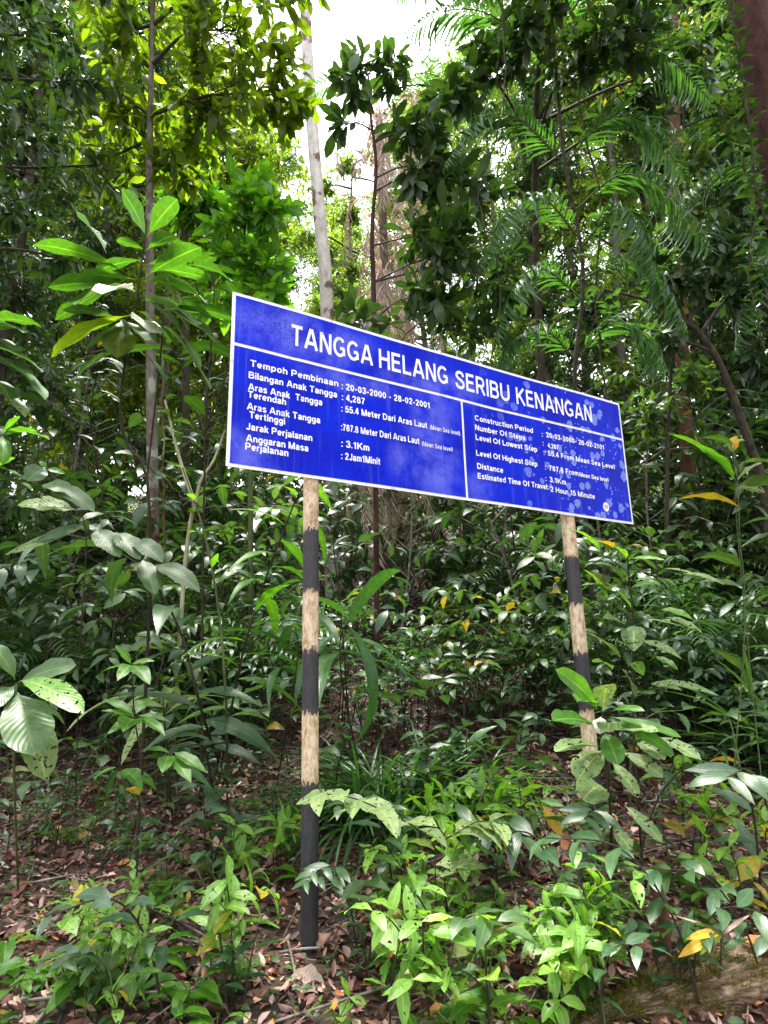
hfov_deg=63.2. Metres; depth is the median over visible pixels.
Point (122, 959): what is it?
fern
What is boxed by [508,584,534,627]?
wiry sapling
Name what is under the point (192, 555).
understory sapling
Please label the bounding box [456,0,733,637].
canopy tree
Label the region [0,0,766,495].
sky
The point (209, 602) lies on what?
understory sapling
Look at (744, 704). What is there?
glossy seedling
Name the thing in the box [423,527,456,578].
understory sapling
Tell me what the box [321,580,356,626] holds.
wiry sapling
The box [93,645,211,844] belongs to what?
whorled seedling
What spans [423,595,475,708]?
wiry sapling
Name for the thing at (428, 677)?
glossy seedling
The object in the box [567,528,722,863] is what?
slender sapling
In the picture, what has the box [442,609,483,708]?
wiry sapling
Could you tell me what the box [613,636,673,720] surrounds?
wiry sapling
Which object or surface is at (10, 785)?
wiry sapling
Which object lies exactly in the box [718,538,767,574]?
rattan palm
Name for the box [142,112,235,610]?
bright green tree
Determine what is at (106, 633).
dark sapling
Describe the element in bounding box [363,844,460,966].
leaning seedling
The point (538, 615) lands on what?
dark sapling
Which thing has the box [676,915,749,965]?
yellowing palm seedling
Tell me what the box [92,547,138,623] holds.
dark sapling
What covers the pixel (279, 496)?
dark sapling
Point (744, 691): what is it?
glossy seedling
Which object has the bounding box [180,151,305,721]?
fresh green sapling tree
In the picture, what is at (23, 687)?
rattan palm
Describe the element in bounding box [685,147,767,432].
forest tree
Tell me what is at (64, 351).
forest tree
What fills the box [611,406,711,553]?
understory sapling
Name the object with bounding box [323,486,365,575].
dark sapling
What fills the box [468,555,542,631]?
dark sapling
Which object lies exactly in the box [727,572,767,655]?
understory sapling
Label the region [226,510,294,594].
dark sapling
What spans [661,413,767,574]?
dark sapling
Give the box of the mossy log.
[568,934,767,1023]
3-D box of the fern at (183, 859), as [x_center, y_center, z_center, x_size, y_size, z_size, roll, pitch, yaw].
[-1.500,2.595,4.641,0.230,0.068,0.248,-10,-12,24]
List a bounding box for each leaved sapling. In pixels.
[34,189,231,892]
[129,238,273,810]
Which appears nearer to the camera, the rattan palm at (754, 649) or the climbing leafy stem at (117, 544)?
the climbing leafy stem at (117, 544)
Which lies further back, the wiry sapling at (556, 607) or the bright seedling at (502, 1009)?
the wiry sapling at (556, 607)
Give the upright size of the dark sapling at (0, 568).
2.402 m
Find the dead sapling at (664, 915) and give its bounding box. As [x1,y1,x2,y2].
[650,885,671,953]
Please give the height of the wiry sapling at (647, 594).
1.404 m
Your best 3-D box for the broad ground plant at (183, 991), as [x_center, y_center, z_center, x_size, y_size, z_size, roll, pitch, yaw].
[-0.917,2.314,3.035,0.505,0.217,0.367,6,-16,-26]
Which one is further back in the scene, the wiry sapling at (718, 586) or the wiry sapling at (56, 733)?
the wiry sapling at (718, 586)
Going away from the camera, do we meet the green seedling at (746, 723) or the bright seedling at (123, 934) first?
the bright seedling at (123, 934)
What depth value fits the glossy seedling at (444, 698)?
6.06 m
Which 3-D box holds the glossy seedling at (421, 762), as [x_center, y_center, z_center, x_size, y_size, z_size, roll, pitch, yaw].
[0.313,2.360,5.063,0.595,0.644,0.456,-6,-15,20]
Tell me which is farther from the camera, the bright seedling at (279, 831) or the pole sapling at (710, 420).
the pole sapling at (710, 420)
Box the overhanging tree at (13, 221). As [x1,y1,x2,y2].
[0,0,162,295]
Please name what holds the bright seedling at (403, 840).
on the ground at (262, 986)
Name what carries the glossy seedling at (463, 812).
on the ground at (262, 986)
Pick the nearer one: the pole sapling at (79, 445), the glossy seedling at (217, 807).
the glossy seedling at (217, 807)
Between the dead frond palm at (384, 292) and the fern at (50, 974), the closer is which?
the fern at (50, 974)
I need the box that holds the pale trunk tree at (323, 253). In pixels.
[300,8,338,600]
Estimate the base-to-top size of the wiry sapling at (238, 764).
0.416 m
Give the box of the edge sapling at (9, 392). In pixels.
[0,310,49,489]
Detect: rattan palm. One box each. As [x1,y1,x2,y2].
[0,597,118,685]
[0,633,132,703]
[0,674,104,711]
[8,558,136,590]
[13,494,181,599]
[20,510,131,598]
[144,598,278,665]
[161,588,369,726]
[162,644,299,719]
[210,557,301,597]
[220,632,356,713]
[240,614,355,655]
[242,545,298,599]
[345,545,467,609]
[441,561,586,640]
[461,514,525,537]
[464,535,642,626]
[507,539,709,616]
[536,456,767,583]
[542,628,670,695]
[547,604,664,672]
[568,579,767,732]
[579,477,743,576]
[588,582,681,632]
[622,545,766,636]
[625,576,767,688]
[636,641,755,706]
[647,663,766,728]
[672,517,766,578]
[676,577,767,636]
[688,624,766,681]
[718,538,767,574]
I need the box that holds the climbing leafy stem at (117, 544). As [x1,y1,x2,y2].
[6,461,199,818]
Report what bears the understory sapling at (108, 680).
on the ground at (262, 986)
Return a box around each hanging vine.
[126,446,278,508]
[159,321,165,631]
[477,0,506,367]
[562,0,623,413]
[720,0,767,228]
[732,146,767,350]
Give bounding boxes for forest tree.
[0,0,108,562]
[0,0,132,556]
[0,2,110,529]
[0,46,77,488]
[9,0,232,620]
[21,84,145,574]
[22,50,120,528]
[26,0,178,471]
[28,0,216,580]
[68,70,220,533]
[99,10,270,599]
[113,31,259,527]
[113,56,289,572]
[190,70,309,485]
[193,78,304,529]
[195,175,309,560]
[217,118,319,523]
[285,204,356,509]
[293,195,370,530]
[293,231,374,514]
[296,203,366,526]
[298,189,371,324]
[344,63,478,558]
[355,193,430,341]
[372,53,533,531]
[390,40,502,594]
[392,148,479,360]
[432,0,570,375]
[432,28,558,555]
[441,0,664,561]
[446,30,605,392]
[472,0,647,600]
[516,0,713,576]
[558,132,675,464]
[559,0,754,563]
[568,3,716,474]
[584,2,723,522]
[596,0,767,588]
[603,0,767,514]
[634,18,760,495]
[657,12,767,497]
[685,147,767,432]
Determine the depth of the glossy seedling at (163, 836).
4.38 m
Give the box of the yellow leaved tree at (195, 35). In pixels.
[69,0,331,690]
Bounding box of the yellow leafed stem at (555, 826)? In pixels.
[539,798,563,866]
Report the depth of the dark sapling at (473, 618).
10.53 m
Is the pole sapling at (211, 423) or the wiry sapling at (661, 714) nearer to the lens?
the wiry sapling at (661, 714)
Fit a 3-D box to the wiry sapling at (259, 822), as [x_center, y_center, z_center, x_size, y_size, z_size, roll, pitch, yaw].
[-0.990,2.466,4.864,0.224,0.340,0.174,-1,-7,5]
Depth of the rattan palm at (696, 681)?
6.74 m
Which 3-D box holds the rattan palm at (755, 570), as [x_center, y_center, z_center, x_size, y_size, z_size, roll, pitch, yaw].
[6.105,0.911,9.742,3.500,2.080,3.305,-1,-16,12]
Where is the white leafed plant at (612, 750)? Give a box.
[551,667,700,879]
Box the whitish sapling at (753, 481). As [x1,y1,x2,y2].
[678,434,767,815]
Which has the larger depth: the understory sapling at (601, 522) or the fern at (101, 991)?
the understory sapling at (601, 522)
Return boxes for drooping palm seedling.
[66,686,228,818]
[202,627,392,797]
[294,569,425,783]
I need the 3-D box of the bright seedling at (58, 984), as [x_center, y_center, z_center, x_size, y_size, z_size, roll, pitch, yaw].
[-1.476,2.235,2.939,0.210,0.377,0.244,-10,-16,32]
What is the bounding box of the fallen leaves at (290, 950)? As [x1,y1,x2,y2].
[0,598,767,1023]
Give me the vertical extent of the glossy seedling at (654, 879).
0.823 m
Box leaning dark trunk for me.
[726,0,767,204]
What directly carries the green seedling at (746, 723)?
on the ground at (262, 986)
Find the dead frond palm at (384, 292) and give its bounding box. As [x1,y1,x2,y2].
[286,52,468,628]
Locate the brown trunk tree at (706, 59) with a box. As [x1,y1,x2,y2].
[564,0,742,606]
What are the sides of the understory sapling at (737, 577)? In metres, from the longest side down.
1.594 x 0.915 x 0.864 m
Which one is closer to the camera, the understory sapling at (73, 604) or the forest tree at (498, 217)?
the understory sapling at (73, 604)
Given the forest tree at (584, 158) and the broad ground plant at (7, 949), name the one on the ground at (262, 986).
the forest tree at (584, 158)
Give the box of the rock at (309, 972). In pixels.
[289,964,323,992]
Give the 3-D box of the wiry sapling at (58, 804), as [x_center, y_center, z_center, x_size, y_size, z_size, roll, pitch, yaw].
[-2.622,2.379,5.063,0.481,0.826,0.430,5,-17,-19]
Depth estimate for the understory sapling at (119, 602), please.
7.01 m
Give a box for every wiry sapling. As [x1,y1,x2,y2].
[0,608,37,694]
[0,770,12,812]
[4,653,55,765]
[6,683,61,780]
[11,795,47,840]
[21,661,68,759]
[30,731,63,793]
[30,752,93,856]
[44,615,120,742]
[54,640,88,737]
[81,703,124,783]
[108,632,139,696]
[116,794,137,827]
[132,648,199,789]
[148,772,177,823]
[151,652,174,703]
[155,767,180,814]
[168,658,233,751]
[189,729,221,767]
[198,747,216,785]
[218,612,297,778]
[220,623,290,752]
[229,755,255,787]
[243,717,285,803]
[251,757,300,874]
[251,805,270,826]
[263,567,302,683]
[277,659,330,757]
[278,678,342,723]
[285,583,333,613]
[319,571,381,728]
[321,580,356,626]
[345,671,408,767]
[347,630,371,683]
[348,645,400,723]
[370,630,426,731]
[378,614,440,750]
[380,655,406,729]
[386,608,429,689]
[388,582,455,687]
[390,693,422,754]
[396,635,445,711]
[407,635,433,695]
[420,661,452,710]
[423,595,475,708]
[429,622,491,738]
[442,597,538,763]
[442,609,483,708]
[444,592,516,737]
[447,598,501,703]
[451,548,510,658]
[476,676,521,768]
[479,584,511,647]
[492,586,527,631]
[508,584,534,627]
[513,652,556,735]
[516,644,558,727]
[521,683,562,744]
[533,612,562,684]
[540,574,566,652]
[548,646,573,735]
[564,637,654,784]
[572,590,618,660]
[580,564,595,596]
[594,695,644,797]
[610,682,663,773]
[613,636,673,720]
[621,663,652,703]
[628,572,675,649]
[631,660,655,717]
[647,625,677,706]
[653,550,702,592]
[679,562,735,662]
[680,618,767,730]
[727,634,767,700]
[734,598,767,695]
[734,662,767,753]
[742,651,767,720]
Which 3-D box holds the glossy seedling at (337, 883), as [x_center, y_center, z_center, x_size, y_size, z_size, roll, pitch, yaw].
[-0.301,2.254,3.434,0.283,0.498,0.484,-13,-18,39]
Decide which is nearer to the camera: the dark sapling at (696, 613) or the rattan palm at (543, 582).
the dark sapling at (696, 613)
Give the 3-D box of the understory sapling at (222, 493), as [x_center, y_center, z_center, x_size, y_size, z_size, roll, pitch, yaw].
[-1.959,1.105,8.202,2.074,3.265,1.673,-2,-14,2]
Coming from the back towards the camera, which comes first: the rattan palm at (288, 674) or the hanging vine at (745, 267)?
the rattan palm at (288, 674)
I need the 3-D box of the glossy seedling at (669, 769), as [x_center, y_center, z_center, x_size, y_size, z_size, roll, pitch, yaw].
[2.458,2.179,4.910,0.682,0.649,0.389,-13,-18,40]
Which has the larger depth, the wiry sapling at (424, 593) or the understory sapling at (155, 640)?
the wiry sapling at (424, 593)
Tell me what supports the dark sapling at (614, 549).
on the ground at (262, 986)
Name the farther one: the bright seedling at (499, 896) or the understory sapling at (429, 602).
the understory sapling at (429, 602)
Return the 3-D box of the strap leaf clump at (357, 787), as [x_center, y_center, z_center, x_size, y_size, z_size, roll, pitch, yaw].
[-0.238,2.484,5.223,2.439,1.252,2.156,11,-19,-42]
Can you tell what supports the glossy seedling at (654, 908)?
on the ground at (262, 986)
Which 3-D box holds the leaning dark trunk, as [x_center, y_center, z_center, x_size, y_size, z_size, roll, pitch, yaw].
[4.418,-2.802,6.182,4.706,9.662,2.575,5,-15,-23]
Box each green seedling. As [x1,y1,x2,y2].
[0,739,29,805]
[1,770,74,836]
[8,771,29,800]
[13,840,34,868]
[20,806,34,825]
[47,952,109,1009]
[50,809,94,860]
[50,879,86,911]
[53,784,72,807]
[58,737,108,814]
[58,737,118,798]
[60,961,112,1017]
[79,943,150,1023]
[80,791,123,846]
[86,686,121,714]
[87,770,136,822]
[94,781,129,832]
[101,812,128,836]
[108,835,147,879]
[109,791,131,825]
[136,722,192,802]
[149,798,178,829]
[150,716,192,759]
[152,766,198,817]
[163,875,196,933]
[186,698,229,773]
[197,849,240,883]
[200,792,226,815]
[209,705,229,751]
[213,938,241,980]
[217,848,234,869]
[218,698,283,765]
[222,696,255,743]
[279,806,330,864]
[319,675,348,713]
[319,745,368,815]
[340,878,409,958]
[357,854,388,909]
[397,755,430,775]
[399,730,449,768]
[425,906,530,1022]
[428,753,470,796]
[441,772,490,833]
[447,915,499,980]
[456,764,520,869]
[461,670,493,707]
[463,905,537,1023]
[500,728,545,795]
[527,626,570,697]
[527,954,579,1023]
[539,866,585,908]
[549,881,625,1023]
[558,785,615,854]
[560,843,605,882]
[571,723,627,798]
[574,797,608,811]
[592,845,642,910]
[595,863,645,909]
[609,701,695,802]
[629,815,690,893]
[646,760,676,806]
[678,807,739,888]
[684,728,714,761]
[690,784,719,817]
[695,711,767,810]
[696,748,727,762]
[706,833,760,879]
[721,709,767,730]
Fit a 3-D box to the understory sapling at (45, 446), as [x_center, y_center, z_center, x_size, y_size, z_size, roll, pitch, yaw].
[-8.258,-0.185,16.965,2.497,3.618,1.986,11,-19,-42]
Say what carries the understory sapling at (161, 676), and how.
on the ground at (262, 986)
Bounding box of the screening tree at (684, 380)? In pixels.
[620,51,752,656]
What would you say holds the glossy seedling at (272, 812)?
on the ground at (262, 986)
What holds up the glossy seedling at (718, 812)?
on the ground at (262, 986)
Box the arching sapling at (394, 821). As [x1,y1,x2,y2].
[296,788,517,923]
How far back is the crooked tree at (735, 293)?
8.45 m
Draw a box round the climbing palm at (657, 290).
[394,0,712,715]
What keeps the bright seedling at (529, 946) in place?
on the ground at (262, 986)
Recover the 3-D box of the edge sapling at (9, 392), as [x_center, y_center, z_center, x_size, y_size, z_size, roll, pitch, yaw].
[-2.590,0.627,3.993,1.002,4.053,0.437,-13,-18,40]
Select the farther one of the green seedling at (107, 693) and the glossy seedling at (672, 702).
the green seedling at (107, 693)
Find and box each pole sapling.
[0,418,121,646]
[0,435,60,526]
[2,301,191,636]
[8,446,51,529]
[20,418,161,640]
[136,417,242,571]
[143,331,253,578]
[166,382,285,607]
[188,345,343,623]
[279,479,423,596]
[281,477,365,609]
[321,484,411,605]
[334,488,467,665]
[401,493,511,619]
[406,495,556,634]
[408,352,571,643]
[475,504,537,586]
[483,510,590,560]
[493,350,614,401]
[509,367,598,560]
[512,369,695,649]
[554,360,609,523]
[568,291,719,562]
[591,361,739,593]
[615,355,750,562]
[623,369,767,596]
[623,372,767,607]
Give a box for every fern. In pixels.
[0,881,32,895]
[0,1010,19,1023]
[10,955,68,989]
[30,826,91,845]
[60,979,121,1011]
[62,832,84,843]
[77,936,140,980]
[92,978,138,1003]
[112,816,148,830]
[113,835,169,855]
[116,889,173,913]
[140,871,189,895]
[168,852,193,863]
[175,835,200,844]
[186,856,220,875]
[207,851,255,870]
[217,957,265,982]
[229,795,273,810]
[235,871,272,889]
[269,828,300,844]
[274,840,300,857]
[327,1011,358,1023]
[359,946,419,977]
[367,978,394,996]
[411,1010,453,1023]
[417,986,443,998]
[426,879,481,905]
[431,903,472,916]
[447,966,504,999]
[449,944,500,962]
[452,905,473,917]
[464,891,494,902]
[562,901,616,919]
[580,994,606,1006]
[612,886,648,912]
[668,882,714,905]
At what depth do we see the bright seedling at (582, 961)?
2.78 m
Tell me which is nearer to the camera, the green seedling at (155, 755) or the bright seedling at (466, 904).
the bright seedling at (466, 904)
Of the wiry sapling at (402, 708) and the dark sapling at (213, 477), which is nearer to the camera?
the wiry sapling at (402, 708)
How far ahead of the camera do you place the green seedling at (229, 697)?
6.98 m
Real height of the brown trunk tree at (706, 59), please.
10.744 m
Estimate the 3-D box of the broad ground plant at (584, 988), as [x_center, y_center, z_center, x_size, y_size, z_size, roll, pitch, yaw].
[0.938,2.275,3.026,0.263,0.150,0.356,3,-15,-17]
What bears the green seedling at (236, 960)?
on the ground at (262, 986)
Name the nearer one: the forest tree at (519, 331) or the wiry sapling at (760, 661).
the wiry sapling at (760, 661)
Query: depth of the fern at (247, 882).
4.19 m
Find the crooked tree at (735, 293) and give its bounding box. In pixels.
[552,160,767,570]
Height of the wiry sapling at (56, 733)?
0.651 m
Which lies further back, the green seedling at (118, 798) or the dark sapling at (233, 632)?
the dark sapling at (233, 632)
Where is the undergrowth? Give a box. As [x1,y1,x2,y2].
[0,459,759,676]
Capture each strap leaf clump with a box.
[204,732,484,888]
[247,756,404,845]
[259,736,511,862]
[265,723,466,838]
[319,716,568,859]
[362,738,576,878]
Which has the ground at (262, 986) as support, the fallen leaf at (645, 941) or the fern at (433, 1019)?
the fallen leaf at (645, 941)
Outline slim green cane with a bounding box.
[171,465,228,793]
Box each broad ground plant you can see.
[0,931,46,963]
[0,954,61,989]
[0,965,35,998]
[46,960,124,1013]
[53,975,92,999]
[102,925,161,952]
[122,931,199,991]
[137,949,238,1008]
[144,985,222,1023]
[151,878,187,909]
[159,895,213,918]
[172,1005,249,1023]
[272,864,300,889]
[437,1001,486,1023]
[450,988,558,1023]
[467,899,536,945]
[537,959,608,1001]
[563,938,626,956]
[583,870,607,886]
[641,859,704,895]
[682,907,715,924]
[744,889,767,911]
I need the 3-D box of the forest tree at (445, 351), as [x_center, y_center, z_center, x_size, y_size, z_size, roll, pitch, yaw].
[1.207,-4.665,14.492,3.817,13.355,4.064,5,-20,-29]
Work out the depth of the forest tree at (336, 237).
23.17 m
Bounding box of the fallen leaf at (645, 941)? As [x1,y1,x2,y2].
[631,930,652,953]
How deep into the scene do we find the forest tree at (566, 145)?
20.78 m
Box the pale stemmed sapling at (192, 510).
[156,394,225,755]
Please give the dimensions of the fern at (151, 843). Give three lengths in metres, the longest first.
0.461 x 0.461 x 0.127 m
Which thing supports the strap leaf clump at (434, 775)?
on the ground at (262, 986)
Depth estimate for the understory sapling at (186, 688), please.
7.31 m
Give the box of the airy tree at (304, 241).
[280,136,416,584]
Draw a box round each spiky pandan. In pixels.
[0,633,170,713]
[0,634,112,736]
[597,592,758,681]
[598,577,741,657]
[601,625,767,775]
[622,644,767,779]
[645,656,767,803]
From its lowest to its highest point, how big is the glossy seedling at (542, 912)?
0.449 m
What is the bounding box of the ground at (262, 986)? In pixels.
[0,464,767,1023]
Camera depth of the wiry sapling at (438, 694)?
7.85 m
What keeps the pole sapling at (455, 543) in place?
on the ground at (262, 986)
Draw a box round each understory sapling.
[0,561,52,647]
[0,569,22,640]
[0,608,64,654]
[0,620,16,671]
[0,667,17,706]
[6,552,37,605]
[11,547,115,742]
[16,479,90,539]
[21,549,80,648]
[32,516,97,594]
[33,603,98,661]
[41,568,85,618]
[43,444,112,516]
[45,567,159,765]
[56,486,123,616]
[59,555,192,754]
[65,624,121,723]
[96,668,149,761]
[97,686,159,767]
[99,607,217,778]
[114,699,161,752]
[121,551,239,722]
[128,669,188,754]
[159,546,181,596]
[160,473,240,613]
[162,599,250,744]
[162,662,212,747]
[164,476,319,687]
[167,599,215,648]
[168,456,267,545]
[170,587,228,645]
[175,560,215,600]
[181,618,230,741]
[181,633,243,745]
[193,659,247,768]
[195,575,241,641]
[198,501,247,552]
[210,537,233,607]
[210,560,265,634]
[210,653,256,709]
[213,468,302,602]
[220,482,272,545]
[225,505,270,607]
[255,531,302,620]
[276,494,302,532]
[319,588,405,709]
[358,515,429,633]
[360,639,396,719]
[379,496,454,633]
[385,600,415,640]
[399,604,473,730]
[410,544,465,626]
[420,581,532,758]
[421,581,493,706]
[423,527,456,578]
[429,496,492,569]
[431,535,510,641]
[432,606,490,701]
[487,635,539,723]
[492,507,541,529]
[507,623,552,711]
[508,530,565,622]
[511,537,651,747]
[521,623,567,702]
[525,586,627,752]
[557,600,626,675]
[558,519,659,576]
[559,516,610,578]
[589,533,648,599]
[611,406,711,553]
[618,525,696,626]
[618,536,690,630]
[624,476,672,584]
[624,494,677,609]
[626,686,667,767]
[634,530,722,630]
[663,455,767,622]
[669,498,735,568]
[669,520,744,617]
[676,544,711,632]
[677,565,749,649]
[680,528,767,630]
[703,626,757,693]
[708,494,764,574]
[710,533,767,687]
[711,680,767,772]
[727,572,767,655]
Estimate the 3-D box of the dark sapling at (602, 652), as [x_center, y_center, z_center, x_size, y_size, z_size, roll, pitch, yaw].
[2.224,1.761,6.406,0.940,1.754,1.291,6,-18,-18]
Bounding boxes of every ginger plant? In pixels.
[0,535,275,779]
[175,482,341,793]
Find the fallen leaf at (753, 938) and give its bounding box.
[744,934,760,943]
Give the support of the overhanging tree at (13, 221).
on the ground at (262, 986)
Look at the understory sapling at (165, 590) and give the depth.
7.21 m
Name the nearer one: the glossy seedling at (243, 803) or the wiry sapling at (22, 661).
the glossy seedling at (243, 803)
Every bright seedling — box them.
[40,877,117,997]
[42,943,100,1019]
[58,940,104,1007]
[68,883,104,941]
[69,907,106,940]
[71,894,140,979]
[79,929,114,1002]
[94,891,178,1015]
[95,973,144,1023]
[115,859,160,910]
[175,855,279,1001]
[188,878,247,978]
[203,814,265,872]
[243,826,272,872]
[249,798,300,882]
[307,976,366,1023]
[344,867,453,1023]
[359,838,384,870]
[370,852,394,890]
[371,885,415,959]
[374,908,457,1019]
[377,932,460,1023]
[392,833,425,888]
[395,798,423,843]
[395,850,452,920]
[402,778,458,874]
[414,921,449,962]
[424,820,487,919]
[427,915,524,1023]
[434,777,476,847]
[446,881,498,951]
[454,758,528,882]
[477,962,524,1023]
[482,774,539,834]
[484,767,570,879]
[486,925,519,971]
[488,879,512,916]
[492,840,524,888]
[511,883,586,960]
[511,905,569,999]
[515,924,589,1023]
[533,883,620,989]
[535,895,622,1017]
[549,849,651,1001]
[557,812,580,840]
[561,878,643,995]
[640,754,707,849]
[675,782,757,853]
[676,813,736,901]
[704,830,767,921]
[741,799,767,839]
[749,806,767,859]
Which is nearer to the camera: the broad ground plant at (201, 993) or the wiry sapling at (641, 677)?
the broad ground plant at (201, 993)
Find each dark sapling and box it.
[0,354,213,696]
[0,442,94,611]
[0,464,185,779]
[0,500,48,625]
[0,506,75,646]
[0,515,78,633]
[0,526,25,598]
[0,553,24,612]
[0,554,123,744]
[0,558,23,625]
[0,596,47,700]
[1,601,82,678]
[2,578,60,660]
[13,506,98,618]
[14,563,67,654]
[27,494,115,618]
[32,549,84,640]
[57,583,172,751]
[62,650,131,740]
[69,429,221,582]
[85,617,154,716]
[86,574,182,732]
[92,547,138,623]
[95,526,190,623]
[118,578,227,681]
[121,638,217,751]
[124,417,245,577]
[130,429,244,598]
[131,526,177,594]
[143,510,302,720]
[144,589,234,742]
[155,628,209,715]
[163,636,248,760]
[164,476,245,625]
[182,532,267,643]
[192,472,301,601]
[201,532,298,695]
[211,470,281,555]
[217,625,280,685]
[225,472,328,620]
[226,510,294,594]
[227,466,371,611]
[240,537,328,666]
[244,475,365,614]
[255,499,428,757]
[295,599,344,695]
[296,497,346,596]
[319,568,366,624]
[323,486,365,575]
[325,482,404,629]
[328,518,400,637]
[330,682,383,758]
[338,514,373,595]
[339,491,414,532]
[367,489,494,646]
[369,547,471,662]
[372,612,487,756]
[391,494,507,601]
[392,533,448,622]
[408,494,500,602]
[414,497,623,694]
[432,537,491,641]
[451,592,565,732]
[456,503,509,595]
[456,602,482,632]
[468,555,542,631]
[472,510,565,650]
[482,508,562,622]
[490,505,585,625]
[491,591,566,704]
[496,508,542,574]
[496,583,571,701]
[497,550,545,616]
[501,509,584,561]
[504,535,560,632]
[509,609,551,688]
[526,633,616,710]
[532,513,612,587]
[536,536,693,739]
[549,592,657,749]
[559,571,626,630]
[560,555,672,744]
[562,526,656,683]
[575,519,648,613]
[589,538,746,750]
[620,402,674,531]
[625,397,742,608]
[626,434,758,579]
[628,627,730,760]
[631,490,765,651]
[633,574,693,708]
[635,593,708,728]
[641,580,740,739]
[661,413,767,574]
[663,592,767,745]
[679,596,764,717]
[695,571,767,691]
[699,456,767,630]
[704,380,767,524]
[716,412,767,531]
[716,614,767,708]
[721,420,767,547]
[722,526,764,612]
[726,525,755,582]
[736,543,766,571]
[749,607,766,626]
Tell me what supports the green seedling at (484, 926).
on the ground at (262, 986)
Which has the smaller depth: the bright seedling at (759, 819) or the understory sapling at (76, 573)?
the bright seedling at (759, 819)
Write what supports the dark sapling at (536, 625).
on the ground at (262, 986)
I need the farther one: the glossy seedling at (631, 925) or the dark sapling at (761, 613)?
the dark sapling at (761, 613)
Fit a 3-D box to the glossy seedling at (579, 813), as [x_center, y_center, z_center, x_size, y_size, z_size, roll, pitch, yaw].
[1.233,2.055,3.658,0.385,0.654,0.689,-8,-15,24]
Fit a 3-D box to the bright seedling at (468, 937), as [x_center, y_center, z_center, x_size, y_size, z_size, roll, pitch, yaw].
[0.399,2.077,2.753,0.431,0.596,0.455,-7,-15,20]
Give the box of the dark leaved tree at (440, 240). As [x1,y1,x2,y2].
[317,34,535,741]
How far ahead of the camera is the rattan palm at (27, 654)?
7.49 m
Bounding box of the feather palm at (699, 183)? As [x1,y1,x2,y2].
[655,52,767,616]
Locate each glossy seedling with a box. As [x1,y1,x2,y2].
[0,671,57,756]
[0,798,25,859]
[12,753,27,779]
[31,944,110,1014]
[34,885,168,1015]
[62,736,115,809]
[85,803,121,853]
[87,824,113,862]
[92,770,113,804]
[98,819,142,861]
[99,713,137,754]
[101,831,250,1007]
[113,816,163,868]
[117,847,152,881]
[131,762,182,826]
[132,696,235,830]
[133,829,181,878]
[149,842,181,877]
[164,737,229,826]
[172,780,232,848]
[179,811,252,882]
[189,762,235,811]
[196,723,244,808]
[200,803,258,859]
[207,934,257,1005]
[211,801,255,835]
[221,909,290,1011]
[242,687,284,744]
[263,803,280,830]
[266,704,380,835]
[288,659,368,756]
[292,872,359,947]
[294,862,367,947]
[321,688,429,829]
[322,793,408,887]
[331,866,368,936]
[344,911,400,986]
[365,837,426,924]
[368,805,422,874]
[376,798,418,865]
[380,757,454,817]
[388,940,428,991]
[392,679,480,758]
[395,674,442,741]
[405,743,449,793]
[406,740,472,828]
[413,715,523,826]
[417,656,507,741]
[431,745,476,785]
[433,733,468,772]
[441,726,495,799]
[443,745,491,788]
[450,641,513,715]
[453,818,531,908]
[455,754,567,909]
[466,742,510,801]
[496,633,561,720]
[496,667,530,708]
[499,815,601,907]
[502,710,529,746]
[505,880,560,983]
[507,712,553,783]
[513,688,593,772]
[522,712,555,749]
[530,830,700,1003]
[536,666,576,738]
[538,814,605,953]
[542,879,620,929]
[559,702,600,772]
[559,804,623,889]
[562,704,615,748]
[584,932,671,1023]
[585,911,638,989]
[598,871,664,982]
[622,758,755,870]
[626,918,701,990]
[641,859,767,964]
[644,695,701,754]
[649,746,741,814]
[658,777,714,843]
[663,888,767,978]
[664,807,729,866]
[668,691,684,720]
[684,762,767,909]
[699,682,761,699]
[713,705,749,762]
[718,700,767,763]
[733,721,767,778]
[750,709,767,762]
[758,736,767,752]
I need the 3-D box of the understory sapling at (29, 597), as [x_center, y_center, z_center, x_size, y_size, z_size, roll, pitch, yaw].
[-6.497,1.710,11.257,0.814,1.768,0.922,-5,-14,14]
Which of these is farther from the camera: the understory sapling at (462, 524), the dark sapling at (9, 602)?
the understory sapling at (462, 524)
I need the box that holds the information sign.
[226,292,632,954]
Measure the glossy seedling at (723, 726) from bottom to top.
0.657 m
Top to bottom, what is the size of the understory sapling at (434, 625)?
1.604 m
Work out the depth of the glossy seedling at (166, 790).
5.42 m
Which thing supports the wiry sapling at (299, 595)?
on the ground at (262, 986)
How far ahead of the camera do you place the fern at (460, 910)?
3.80 m
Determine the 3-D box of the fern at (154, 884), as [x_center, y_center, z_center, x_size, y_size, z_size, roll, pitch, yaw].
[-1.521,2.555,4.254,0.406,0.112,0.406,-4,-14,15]
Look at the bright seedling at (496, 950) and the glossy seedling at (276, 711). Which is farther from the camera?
the glossy seedling at (276, 711)
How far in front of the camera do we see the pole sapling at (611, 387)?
9.91 m
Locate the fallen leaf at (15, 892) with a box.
[12,881,30,898]
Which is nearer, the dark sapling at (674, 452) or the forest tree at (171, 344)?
the dark sapling at (674, 452)
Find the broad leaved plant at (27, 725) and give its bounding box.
[0,645,84,889]
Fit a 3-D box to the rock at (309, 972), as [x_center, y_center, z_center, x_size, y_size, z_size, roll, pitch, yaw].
[-0.401,2.385,3.175,0.189,0.103,0.137,-1,-14,0]
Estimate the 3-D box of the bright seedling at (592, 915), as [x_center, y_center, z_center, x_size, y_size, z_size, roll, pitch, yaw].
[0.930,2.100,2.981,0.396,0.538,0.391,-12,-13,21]
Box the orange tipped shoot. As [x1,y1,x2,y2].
[669,433,766,831]

